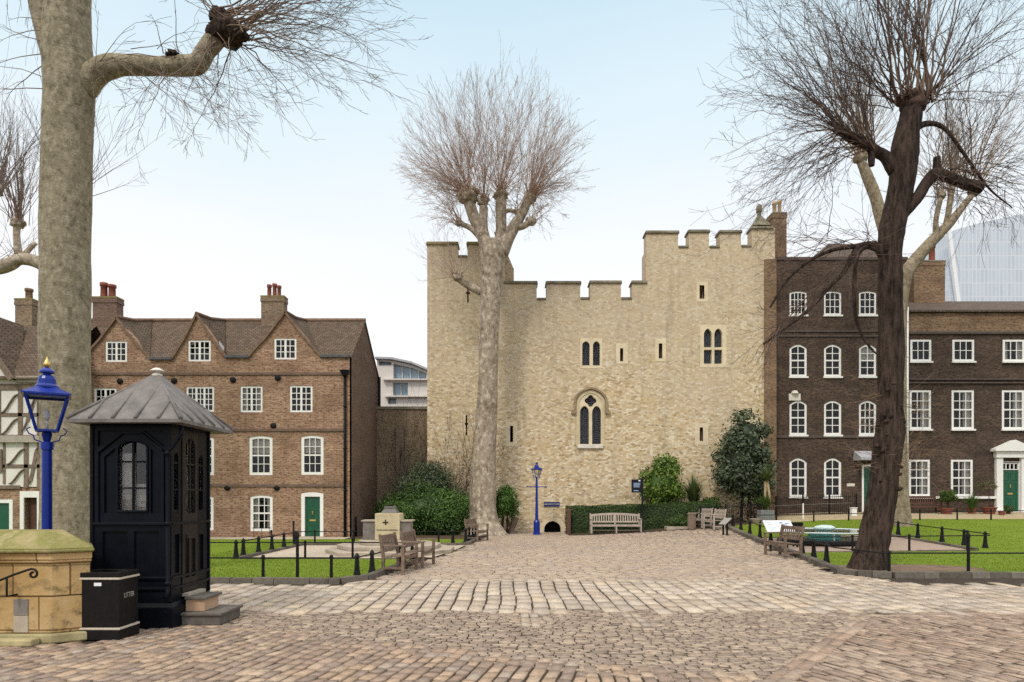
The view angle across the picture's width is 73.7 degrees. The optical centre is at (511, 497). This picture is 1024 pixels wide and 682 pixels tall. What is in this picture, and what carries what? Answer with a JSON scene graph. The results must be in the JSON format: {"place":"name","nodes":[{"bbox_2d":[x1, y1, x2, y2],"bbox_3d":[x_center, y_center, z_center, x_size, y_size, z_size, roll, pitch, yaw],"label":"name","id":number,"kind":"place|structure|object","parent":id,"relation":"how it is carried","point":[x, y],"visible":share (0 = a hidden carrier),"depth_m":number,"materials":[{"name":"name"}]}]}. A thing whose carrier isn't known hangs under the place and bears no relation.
{"place":"outdoors","nodes":[
{"label":"outdoors","id":0,"kind":"place"},
{"bbox_2d":[210,544,290,556],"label":"lawn","id":1,"kind":"structure","parent":0,"point":[217,548],"depth_m":23.20,"materials":[{"name":"green plant"}]},
{"bbox_2d":[0,37,164,274],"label":"plane tree","id":2,"kind":"object","parent":1,"relation":"on","point":[19,257],"visible":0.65,"depth_m":22.90,"materials":[{"name":"brown plant"}]},
{"bbox_2d":[240,530,296,555],"bbox_3d":[-7.703,1.445,22.099,0.190,0.550,5.000,0,0,1],"label":"lawn railing","id":3,"kind":"object","parent":1,"relation":"on","point":[258,548],"visible":0.77,"depth_m":21.79,"materials":[{"name":"metal"}]},
{"bbox_2d":[210,559,408,577],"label":"lawn","id":4,"kind":"structure","parent":0,"point":[377,567],"depth_m":16.58,"materials":[{"name":"green plant"}]},
{"bbox_2d":[0,0,432,541],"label":"plane tree","id":5,"kind":"object","parent":4,"relation":"on","point":[77,76],"visible":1,"depth_m":13.70,"materials":[{"name":"grey plant"}]},
{"bbox_2d":[210,532,414,577],"bbox_3d":[-6.132,1.220,14.789,10.106,1.000,3.934,0,0,-28],"label":"lawn railing","id":6,"kind":"object","parent":4,"relation":"on","point":[356,557],"visible":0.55,"depth_m":14.11,"materials":[{"name":"metal"}]},
{"bbox_2d":[210,519,1023,577],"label":"grass","id":7,"kind":"structure","parent":4,"relation":"on","point":[367,568],"depth_m":18.10,"materials":[{"name":"green plant"}]},
{"bbox_2d":[210,539,463,543],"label":"lawn","id":8,"kind":"structure","parent":0,"point":[311,540],"depth_m":26.98,"materials":[{"name":"green plant"}]},
{"bbox_2d":[270,521,475,543],"bbox_3d":[-4.367,1.286,25.581,8.418,0.867,3.399,0,0,-29],"label":"lawn railing","id":9,"kind":"object","parent":8,"relation":"on","point":[472,534],"visible":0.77,"depth_m":24.98,"materials":[{"name":"metal"}]},
{"bbox_2d":[254,545,464,557],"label":"path","id":10,"kind":"structure","parent":0,"point":[315,550],"depth_m":21.57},
{"bbox_2d":[325,506,453,556],"bbox_3d":[-3.900,1.019,22.100,3.960,1.462,4.000,0,0,0],"label":"stone monument","id":11,"kind":"object","parent":10,"relation":"on","point":[388,520],"visible":0.8,"depth_m":21.68,"materials":[{"name":"yellow stone"}]},
{"bbox_2d":[375,357,426,405],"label":"apartment block","id":12,"kind":"structure","parent":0,"point":[398,376],"depth_m":90.00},
{"bbox_2d":[394,364,425,378],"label":"window","id":13,"kind":"structure","parent":12,"relation":"in","point":[400,372],"depth_m":90.81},
{"bbox_2d":[0,0,1023,367],"label":"sky","id":14,"kind":"structure","parent":0,"point":[328,222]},
{"bbox_2d":[2,520,1023,681],"bbox_3d":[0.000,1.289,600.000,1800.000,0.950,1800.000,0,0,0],"label":"ground","id":15,"kind":"structure","parent":0,"point":[962,581],"depth_m":9.27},
{"bbox_2d":[0,529,93,646],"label":"stone pier","id":16,"kind":"structure","parent":15,"relation":"on","point":[44,606],"depth_m":8.20,"materials":[{"name":"stone"}]},
{"bbox_2d":[0,288,114,528],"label":"timbered house","id":17,"kind":"structure","parent":15,"relation":"on","point":[19,473],"depth_m":26.45,"materials":[{"name":"paint"}]},
{"bbox_2d":[0,499,12,528],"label":"door","id":18,"kind":"structure","parent":17,"relation":"in","point":[6,505],"depth_m":26.57,"materials":[{"name":"green paint"}]},
{"bbox_2d":[20,491,38,528],"bbox_3d":[-18.635,0.743,26.595,0.846,1.974,0.310,0,0,0],"label":"door","id":19,"kind":"structure","parent":17,"relation":"in","point":[33,496],"depth_m":26.49,"materials":[{"name":"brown wood"}]},
{"bbox_2d":[91,282,380,537],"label":"brick house","id":20,"kind":"structure","parent":15,"relation":"on","point":[293,401],"depth_m":29.40,"materials":[{"name":"brown brick"}]},
{"bbox_2d":[106,341,126,361],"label":"window","id":21,"kind":"structure","parent":20,"relation":"in","point":[116,348],"depth_m":29.43,"materials":[{"name":"white paint"}]},
{"bbox_2d":[188,340,210,360],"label":"window","id":22,"kind":"structure","parent":20,"relation":"in","point":[189,341],"depth_m":29.43,"materials":[{"name":"white paint"}]},
{"bbox_2d":[186,387,213,411],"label":"window","id":23,"kind":"structure","parent":20,"relation":"in","point":[196,393],"depth_m":29.43,"materials":[{"name":"white paint"}]},
{"bbox_2d":[241,386,262,411],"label":"window","id":24,"kind":"structure","parent":20,"relation":"in","point":[245,393],"depth_m":29.43,"materials":[{"name":"white paint"}]},
{"bbox_2d":[249,436,272,474],"bbox_3d":[-10.815,-1.808,29.500,1.005,1.689,0.140,0,0,0],"label":"window","id":25,"kind":"structure","parent":20,"relation":"in","point":[258,445],"depth_m":29.43,"materials":[{"name":"white paint"}]},
{"bbox_2d":[250,495,272,530],"bbox_3d":[-10.790,0.678,29.515,0.972,1.556,0.170,0,0,0],"label":"window","id":26,"kind":"structure","parent":20,"relation":"in","point":[255,505],"depth_m":29.43,"materials":[{"name":"white paint"}]},
{"bbox_2d":[274,338,295,358],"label":"window","id":27,"kind":"structure","parent":20,"relation":"in","point":[285,346],"depth_m":29.43,"materials":[{"name":"white paint"}]},
{"bbox_2d":[290,386,312,411],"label":"window","id":28,"kind":"structure","parent":20,"relation":"in","point":[301,393],"depth_m":29.43,"materials":[{"name":"white paint"}]},
{"bbox_2d":[301,435,323,474],"bbox_3d":[-8.599,-1.827,29.500,0.968,1.693,0.140,0,0,0],"label":"window","id":29,"kind":"structure","parent":20,"relation":"in","point":[309,444],"depth_m":29.43,"materials":[{"name":"white paint"}]},
{"bbox_2d":[301,492,323,535],"bbox_3d":[-8.591,0.780,29.450,0.951,2.010,0.140,0,0,0],"label":"door","id":30,"kind":"structure","parent":20,"relation":"in","point":[312,503],"depth_m":29.45,"materials":[{"name":"green paint"}]},
{"bbox_2d":[210,559,425,583],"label":"kerb","id":31,"kind":"structure","parent":15,"relation":"on","point":[309,580],"depth_m":13.87,"materials":[{"name":"stone"}]},
{"bbox_2d":[0,625,759,681],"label":"paving setts","id":32,"kind":"structure","parent":15,"relation":"on","point":[151,651],"depth_m":7.22,"materials":[{"name":"stone"}]},
{"bbox_2d":[21,357,70,528],"bbox_3d":[-6.366,-0.089,9.350,0.561,3.679,0.561,0,0,-33],"label":"lamp post","id":33,"kind":"object","parent":32,"relation":"on","point":[46,387],"visible":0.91,"depth_m":9.29,"materials":[{"name":"metal"}]},
{"bbox_2d":[77,569,139,639],"bbox_3d":[-5.075,1.335,8.585,0.548,0.829,0.458,0,0,0],"label":"litter bin","id":34,"kind":"object","parent":32,"relation":"on","point":[109,604],"visible":0.99,"depth_m":8.37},
{"bbox_2d":[377,406,426,509],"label":"garden wall","id":35,"kind":"structure","parent":15,"relation":"on","point":[394,414],"depth_m":35.30,"materials":[{"name":"brick"}]},
{"bbox_2d":[377,373,426,498],"bbox_3d":[-4.780,-2.646,34.880,5.039,7.884,0.360,0,0,0],"label":"climbing shrub","id":36,"kind":"object","parent":35,"relation":"attached to","point":[403,460],"visible":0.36,"depth_m":34.94,"materials":[{"name":"brown plant"}]},
{"bbox_2d":[347,532,463,538],"bbox_3d":[-4.150,1.720,31.050,5.500,0.001,6.300,0,0,0],"label":"garden bed","id":37,"kind":"object","parent":15,"relation":"on","point":[449,536],"visible":0.21,"depth_m":30.09,"materials":[{"name":"soil"}]},
{"bbox_2d":[368,480,475,534],"bbox_3d":[-4.158,0.428,32.382,5.199,2.735,4.102,0,0,0],"label":"evergreen shrub","id":38,"kind":"object","parent":37,"relation":"on","point":[446,512],"visible":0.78,"depth_m":31.23,"materials":[{"name":"green plant"}]},
{"bbox_2d":[384,456,469,519],"bbox_3d":[-4.049,-0.105,33.199,4.570,3.763,3.821,0,0,0],"label":"evergreen shrub","id":39,"kind":"object","parent":37,"relation":"on","point":[433,475],"visible":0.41,"depth_m":32.62,"materials":[{"name":"green plant"}]},
{"bbox_2d":[425,404,520,496],"bbox_3d":[-2.131,-1.722,34.035,5.123,6.454,0.370,0,0,0],"label":"climbing shrub","id":40,"kind":"object","parent":37,"relation":"on","point":[466,467],"visible":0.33,"depth_m":33.96,"materials":[{"name":"brown plant"}]},
{"bbox_2d":[390,40,593,535],"bbox_3d":[-0.791,-9.125,31.943,9.844,22.166,10.089,0,0,0],"label":"plane tree","id":41,"kind":"object","parent":37,"relation":"on","point":[495,251],"visible":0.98,"depth_m":31.56,"materials":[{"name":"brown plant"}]},
{"bbox_2d":[177,609,875,681],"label":"cobbles","id":42,"kind":"object","parent":15,"relation":"on","point":[678,658],"visible":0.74,"depth_m":8.81,"materials":[{"name":"stone"}]},
{"bbox_2d":[65,368,234,627],"bbox_3d":[-5.082,-0.055,9.785,1.541,3.610,1.733,0,0,0],"label":"sentry kiosk","id":43,"kind":"object","parent":42,"relation":"on","point":[150,477],"visible":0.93,"depth_m":9.24,"materials":[{"name":"paint"}]},
{"bbox_2d":[119,442,145,509],"bbox_3d":[-5.114,-0.284,9.252,0.392,0.933,0.077,0,0,0],"label":"window","id":44,"kind":"structure","parent":43,"relation":"in","point":[132,495],"depth_m":9.29,"materials":[{"name":"glass"}]},
{"bbox_2d":[174,452,177,512],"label":"window","id":45,"kind":"structure","parent":43,"relation":"in","point":[175,456],"depth_m":9.42,"materials":[{"name":"paint"}]},
{"bbox_2d":[182,431,196,592],"bbox_3d":[-4.597,0.194,9.747,0.107,2.264,0.445,0,0,0],"label":"door","id":46,"kind":"structure","parent":43,"relation":"in","point":[189,439],"depth_m":9.75,"materials":[{"name":"paint"}]},
{"bbox_2d":[181,592,242,624],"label":"kiosk steps","id":47,"kind":"structure","parent":42,"relation":"on","point":[204,608],"depth_m":9.48,"materials":[{"name":"stone"}]},
{"bbox_2d":[426,204,774,532],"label":"stone tower","id":48,"kind":"structure","parent":15,"relation":"on","point":[606,391],"depth_m":34.30,"materials":[{"name":"beige stone"}]},
{"bbox_2d":[571,387,610,448],"bbox_3d":[3.953,-3.992,34.370,1.970,3.070,0.420,0,0,0],"label":"window","id":49,"kind":"structure","parent":48,"relation":"in","point":[579,401],"depth_m":34.28,"materials":[{"name":"stone"}]},
{"bbox_2d":[580,338,602,368],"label":"window","id":50,"kind":"structure","parent":48,"relation":"in","point":[590,341],"depth_m":34.28,"materials":[{"name":"stone"}]},
{"bbox_2d":[700,325,726,367],"bbox_3d":[10.108,-7.590,34.435,1.330,2.133,0.300,0,0,0],"label":"window","id":51,"kind":"structure","parent":48,"relation":"in","point":[711,329],"depth_m":34.28,"materials":[{"name":"stone"}]},
{"bbox_2d":[210,577,1023,615],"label":"paving band","id":52,"kind":"object","parent":15,"relation":"on","point":[696,595],"visible":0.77,"depth_m":12.05,"materials":[{"name":"stone"}]},
{"bbox_2d":[371,527,890,581],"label":"paving way","id":53,"kind":"structure","parent":15,"relation":"on","point":[740,557],"depth_m":18.97,"materials":[{"name":"stone"}]},
{"bbox_2d":[378,532,418,574],"bbox_3d":[-2.649,1.295,16.054,0.639,0.910,1.234,0,0,7],"label":"bench","id":54,"kind":"object","parent":53,"relation":"on","point":[403,554],"visible":0.99,"depth_m":15.89,"materials":[{"name":"brown wood"}]},
{"bbox_2d":[400,529,435,567],"bbox_3d":[-2.389,1.295,17.454,0.639,0.910,1.234,0,0,7],"label":"bench","id":55,"kind":"object","parent":53,"relation":"on","point":[409,536],"visible":0.86,"depth_m":17.44,"materials":[{"name":"brown wood"}]},
{"bbox_2d":[464,518,487,541],"bbox_3d":[-1.428,1.295,27.609,0.639,0.910,1.234,0,0,18],"label":"bench","id":56,"kind":"object","parent":53,"relation":"on","point":[471,526],"visible":0.94,"depth_m":27.40,"materials":[{"name":"brown wood"}]},
{"bbox_2d":[496,483,520,533],"bbox_3d":[-0.318,0.538,32.728,1.454,2.474,1.693,0,0,-34],"label":"clipped bush","id":57,"kind":"object","parent":53,"relation":"on","point":[507,502],"visible":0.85,"depth_m":32.42,"materials":[{"name":"green plant"}]},
{"bbox_2d":[526,460,546,534],"bbox_3d":[1.165,-0.008,32.200,0.917,3.515,0.451,0,0,-20],"label":"lamp post","id":58,"kind":"object","parent":53,"relation":"on","point":[536,520],"visible":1,"depth_m":32.14,"materials":[{"name":"metal"}]},
{"bbox_2d":[763,520,794,548],"bbox_3d":[8.362,1.202,21.402,0.920,0.959,0.330,0,0,-8],"label":"information panel","id":59,"kind":"object","parent":53,"relation":"on","point":[772,525],"visible":0.61,"depth_m":21.38,"materials":[{"name":"metal"}]},
{"bbox_2d":[763,524,804,557],"bbox_3d":[7.889,1.258,19.854,0.639,0.910,1.234,0,0,-7],"label":"bench","id":60,"kind":"object","parent":53,"relation":"on","point":[779,544],"visible":1,"depth_m":19.79,"materials":[{"name":"brown wood"}]},
{"bbox_2d":[564,519,748,534],"bbox_3d":[6.950,1.383,33.000,8.700,0.654,4.000,0,0,0],"label":"garden bed","id":61,"kind":"object","parent":15,"relation":"on","point":[736,523],"visible":0.3,"depth_m":31.63,"materials":[{"name":"stone"}]},
{"bbox_2d":[590,513,641,533],"bbox_3d":[4.750,1.179,31.329,2.334,0.935,0.639,0,0,0],"label":"bench","id":62,"kind":"object","parent":61,"relation":"on","point":[638,525],"visible":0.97,"depth_m":31.55,"materials":[{"name":"brown wood"}]},
{"bbox_2d":[631,479,642,530],"bbox_3d":[5.764,0.354,31.400,0.544,2.445,0.090,0,0,0],"label":"sign post","id":63,"kind":"object","parent":61,"relation":"on","point":[636,485],"visible":0.98,"depth_m":31.37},
{"bbox_2d":[564,500,718,533],"bbox_3d":[6.160,0.943,32.516,7.346,1.645,0.842,0,0,0],"label":"box hedge","id":64,"kind":"object","parent":61,"relation":"on","point":[655,515],"visible":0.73,"depth_m":32.22,"materials":[{"name":"green plant"}]},
{"bbox_2d":[637,451,686,504],"bbox_3d":[7.298,-0.394,33.326,2.484,3.719,2.236,0,0,0],"label":"round bush","id":65,"kind":"object","parent":61,"relation":"on","point":[661,481],"visible":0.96,"depth_m":32.86,"materials":[{"name":"green plant"}]},
{"bbox_2d":[681,473,706,501],"bbox_3d":[8.855,-0.305,33.300,1.558,1.933,1.543,0,0,0],"label":"spiky plant","id":66,"kind":"object","parent":61,"relation":"on","point":[693,493],"visible":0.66,"depth_m":33.07,"materials":[{"name":"green plant"}]},
{"bbox_2d":[700,501,776,525],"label":"benches","id":67,"kind":"object","parent":61,"relation":"on","point":[750,508],"visible":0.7,"depth_m":32.04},
{"bbox_2d":[705,408,779,520],"bbox_3d":[11.093,-1.590,33.033,3.519,5.509,2.409,0,0,0],"label":"dark bush tree","id":68,"kind":"object","parent":61,"relation":"on","point":[744,456],"visible":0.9,"depth_m":32.55,"materials":[{"name":"green plant"}]},
{"bbox_2d":[521,613,869,681],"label":"paving line","id":69,"kind":"object","parent":15,"relation":"on","point":[810,657],"visible":0.88,"depth_m":8.04,"materials":[{"name":"stone"}]},
{"bbox_2d":[764,200,908,514],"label":"tall brick house","id":70,"kind":"structure","parent":15,"relation":"on","point":[807,412],"depth_m":35.00,"materials":[{"name":"brown brick"}]},
{"bbox_2d":[789,345,808,377],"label":"window","id":71,"kind":"structure","parent":70,"relation":"in","point":[805,349],"depth_m":35.03,"materials":[{"name":"white paint"}]},
{"bbox_2d":[789,401,808,435],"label":"window","id":72,"kind":"structure","parent":70,"relation":"in","point":[805,406],"depth_m":35.03,"materials":[{"name":"white paint"}]},
{"bbox_2d":[789,458,808,498],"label":"window","id":73,"kind":"structure","parent":70,"relation":"in","point":[797,496],"depth_m":35.03,"materials":[{"name":"white paint"}]},
{"bbox_2d":[823,458,841,498],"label":"window","id":74,"kind":"structure","parent":70,"relation":"in","point":[839,463],"depth_m":35.03,"materials":[{"name":"white paint"}]},
{"bbox_2d":[823,291,842,316],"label":"window","id":75,"kind":"structure","parent":70,"relation":"in","point":[829,314],"depth_m":35.03,"materials":[{"name":"white paint"}]},
{"bbox_2d":[823,345,842,377],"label":"window","id":76,"kind":"structure","parent":70,"relation":"in","point":[825,376],"depth_m":35.03,"materials":[{"name":"white paint"}]},
{"bbox_2d":[824,401,842,435],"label":"window","id":77,"kind":"structure","parent":70,"relation":"in","point":[825,434],"depth_m":35.03,"materials":[{"name":"white paint"}]},
{"bbox_2d":[862,465,870,511],"bbox_3d":[18.332,-0.472,35.050,0.811,2.425,0.140,0,0,0],"label":"door","id":78,"kind":"structure","parent":70,"relation":"in","point":[865,471],"depth_m":35.05,"materials":[{"name":"green paint"}]},
{"bbox_2d":[858,345,876,377],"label":"window","id":79,"kind":"structure","parent":70,"relation":"in","point":[865,352],"depth_m":35.03,"materials":[{"name":"white paint"}]},
{"bbox_2d":[859,401,875,435],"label":"window","id":80,"kind":"structure","parent":70,"relation":"in","point":[874,405],"depth_m":35.03,"materials":[{"name":"white paint"}]},
{"bbox_2d":[725,524,1023,577],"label":"kerb","id":81,"kind":"structure","parent":15,"relation":"on","point":[835,569],"depth_m":15.07,"materials":[{"name":"stone"}]},
{"bbox_2d":[816,550,978,551],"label":"kerb","id":82,"kind":"structure","parent":15,"relation":"on","point":[905,551],"depth_m":20.46,"materials":[{"name":"stone"}]},
{"bbox_2d":[812,530,989,550],"bbox_3d":[11.675,1.315,20.500,5.350,0.665,0.090,0,0,0],"label":"lawn railing","id":83,"kind":"object","parent":82,"relation":"on","point":[908,536],"visible":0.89,"depth_m":20.49,"materials":[{"name":"metal"}]},
{"bbox_2d":[776,610,1023,681],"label":"paving brick","id":84,"kind":"object","parent":15,"relation":"on","point":[922,662],"visible":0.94,"depth_m":7.79,"materials":[{"name":"stone"}]},
{"bbox_2d":[908,246,1023,512],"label":"terrace house","id":85,"kind":"structure","parent":15,"relation":"on","point":[976,348],"depth_m":35.05,"materials":[{"name":"brown brick"}]},
{"bbox_2d":[909,460,929,495],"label":"window","id":86,"kind":"structure","parent":85,"relation":"in","point":[924,481],"depth_m":35.03,"materials":[{"name":"white paint"}]},
{"bbox_2d":[909,340,932,362],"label":"window","id":87,"kind":"structure","parent":85,"relation":"in","point":[917,360],"depth_m":35.03,"materials":[{"name":"white paint"}]},
{"bbox_2d":[909,390,932,430],"bbox_3d":[20.940,-4.456,35.065,1.202,2.072,0.270,0,0,0],"label":"window","id":88,"kind":"structure","parent":85,"relation":"in","point":[923,393],"depth_m":35.04,"materials":[{"name":"white paint"}]},
{"bbox_2d":[951,460,972,495],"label":"window","id":89,"kind":"structure","parent":85,"relation":"in","point":[966,469],"depth_m":35.04,"materials":[{"name":"white paint"}]},
{"bbox_2d":[951,390,975,430],"bbox_3d":[23.120,-4.456,35.065,1.242,2.072,0.270,0,0,0],"label":"window","id":90,"kind":"structure","parent":85,"relation":"in","point":[967,409],"depth_m":35.03,"materials":[{"name":"white paint"}]},
{"bbox_2d":[952,340,975,362],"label":"window","id":91,"kind":"structure","parent":85,"relation":"in","point":[954,360],"depth_m":35.03,"materials":[{"name":"white paint"}]},
{"bbox_2d":[1003,462,1019,511],"bbox_3d":[25.555,-0.546,35.050,0.910,2.574,0.140,0,0,0],"label":"door","id":92,"kind":"structure","parent":85,"relation":"in","point":[1011,477],"depth_m":35.07,"materials":[{"name":"green paint"}]},
{"bbox_2d":[1001,390,1023,430],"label":"window","id":93,"kind":"structure","parent":85,"relation":"in","point":[1017,409],"depth_m":35.05,"materials":[{"name":"white paint"}]},
{"bbox_2d":[1002,340,1023,362],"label":"window","id":94,"kind":"structure","parent":85,"relation":"in","point":[1019,350],"depth_m":35.03,"materials":[{"name":"white paint"}]},
{"bbox_2d":[924,214,1023,300],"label":"glass skyscraper","id":95,"kind":"structure","parent":15,"relation":"on","point":[999,276],"depth_m":300.00,"materials":[{"name":"glass"}]},
{"bbox_2d":[763,535,965,552],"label":"path","id":96,"kind":"structure","parent":0,"point":[898,544],"depth_m":21.94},
{"bbox_2d":[765,525,858,545],"bbox_3d":[10.750,1.262,23.600,3.748,0.631,3.747,0,0,0],"label":"glass memorial","id":97,"kind":"object","parent":96,"relation":"on","point":[824,530],"visible":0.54,"depth_m":22.86,"materials":[{"name":"teal glass"}]},
{"bbox_2d":[733,519,1023,537],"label":"lawn","id":98,"kind":"structure","parent":0,"point":[1014,524],"depth_m":28.71,"materials":[{"name":"green plant"}]},
{"bbox_2d":[748,509,1023,521],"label":"lawn railing","id":99,"kind":"object","parent":98,"relation":"on","point":[919,512],"visible":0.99,"depth_m":30.59,"materials":[{"name":"metal"}]},
{"bbox_2d":[776,10,1023,526],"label":"plane tree","id":100,"kind":"object","parent":98,"relation":"on","point":[903,506],"visible":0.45,"depth_m":28.28,"materials":[{"name":"beige plant"}]},
{"bbox_2d":[743,512,1023,523],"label":"path","id":101,"kind":"structure","parent":0,"point":[937,515],"depth_m":32.41,"materials":[{"name":"stone"}]},
{"bbox_2d":[757,510,773,523],"bbox_3d":[11.657,0.902,31.400,0.596,0.656,0.600,0,0,0],"label":"slatted planter","id":102,"kind":"object","parent":101,"relation":"on","point":[765,515],"visible":0.59,"depth_m":31.10,"materials":[{"name":"wood"}]},
{"bbox_2d":[751,463,779,505],"bbox_3d":[11.770,-0.668,31.607,1.470,2.154,1.507,0,0,0],"label":"cabbage palm","id":103,"kind":"object","parent":102,"relation":"in","point":[766,476],"visible":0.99,"depth_m":31.54,"materials":[{"name":"green plant"}]},
{"bbox_2d":[775,493,856,515],"bbox_3d":[14.876,0.376,33.400,3.992,1.236,0.060,0,0,0],"label":"iron fence","id":104,"kind":"object","parent":101,"relation":"on","point":[840,496],"visible":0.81,"depth_m":33.39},
{"bbox_2d":[909,496,942,512],"bbox_3d":[20.280,0.361,33.829,1.764,0.910,0.639,0,0,0],"label":"bench","id":105,"kind":"object","parent":101,"relation":"on","point":[935,506],"visible":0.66,"depth_m":34.05,"materials":[{"name":"brown wood"}]},
{"bbox_2d":[807,551,1023,571],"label":"lawn","id":106,"kind":"structure","parent":0,"point":[978,559],"depth_m":18.36,"materials":[{"name":"green plant"}]},
{"bbox_2d":[681,0,1023,570],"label":"lime tree","id":107,"kind":"object","parent":106,"relation":"on","point":[899,160],"visible":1,"depth_m":16.10,"materials":[{"name":"brown plant"}]},
{"bbox_2d":[819,564,985,570],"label":"earth","id":108,"kind":"structure","parent":106,"relation":"on","point":[905,567],"depth_m":16.27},
{"bbox_2d":[802,533,1023,570],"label":"lawn railing","id":109,"kind":"object","parent":106,"relation":"on","point":[826,552],"visible":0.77,"depth_m":15.34,"materials":[{"name":"metal"}]},
{"bbox_2d":[900,533,1023,550],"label":"lawn","id":110,"kind":"structure","parent":0,"point":[950,540],"depth_m":23.48,"materials":[{"name":"green plant"}]},
{"bbox_2d":[895,520,989,547],"bbox_3d":[14.400,1.218,23.271,0.210,0.735,4.669,0,0,-5],"label":"lawn railing","id":111,"kind":"object","parent":110,"relation":"on","point":[963,542],"visible":0.94,"depth_m":22.85,"materials":[{"name":"metal"}]},
{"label":"kerb","id":112,"kind":"structure","parent":0,"visible":0},
{"bbox_2d":[210,537,378,556],"bbox_3d":[-5.950,1.414,18.950,6.500,0.612,0.157,0,0,0],"label":"lawn railing","id":113,"kind":"object","parent":112,"relation":"on","point":[236,542],"visible":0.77,"depth_m":18.93,"materials":[{"name":"metal"}]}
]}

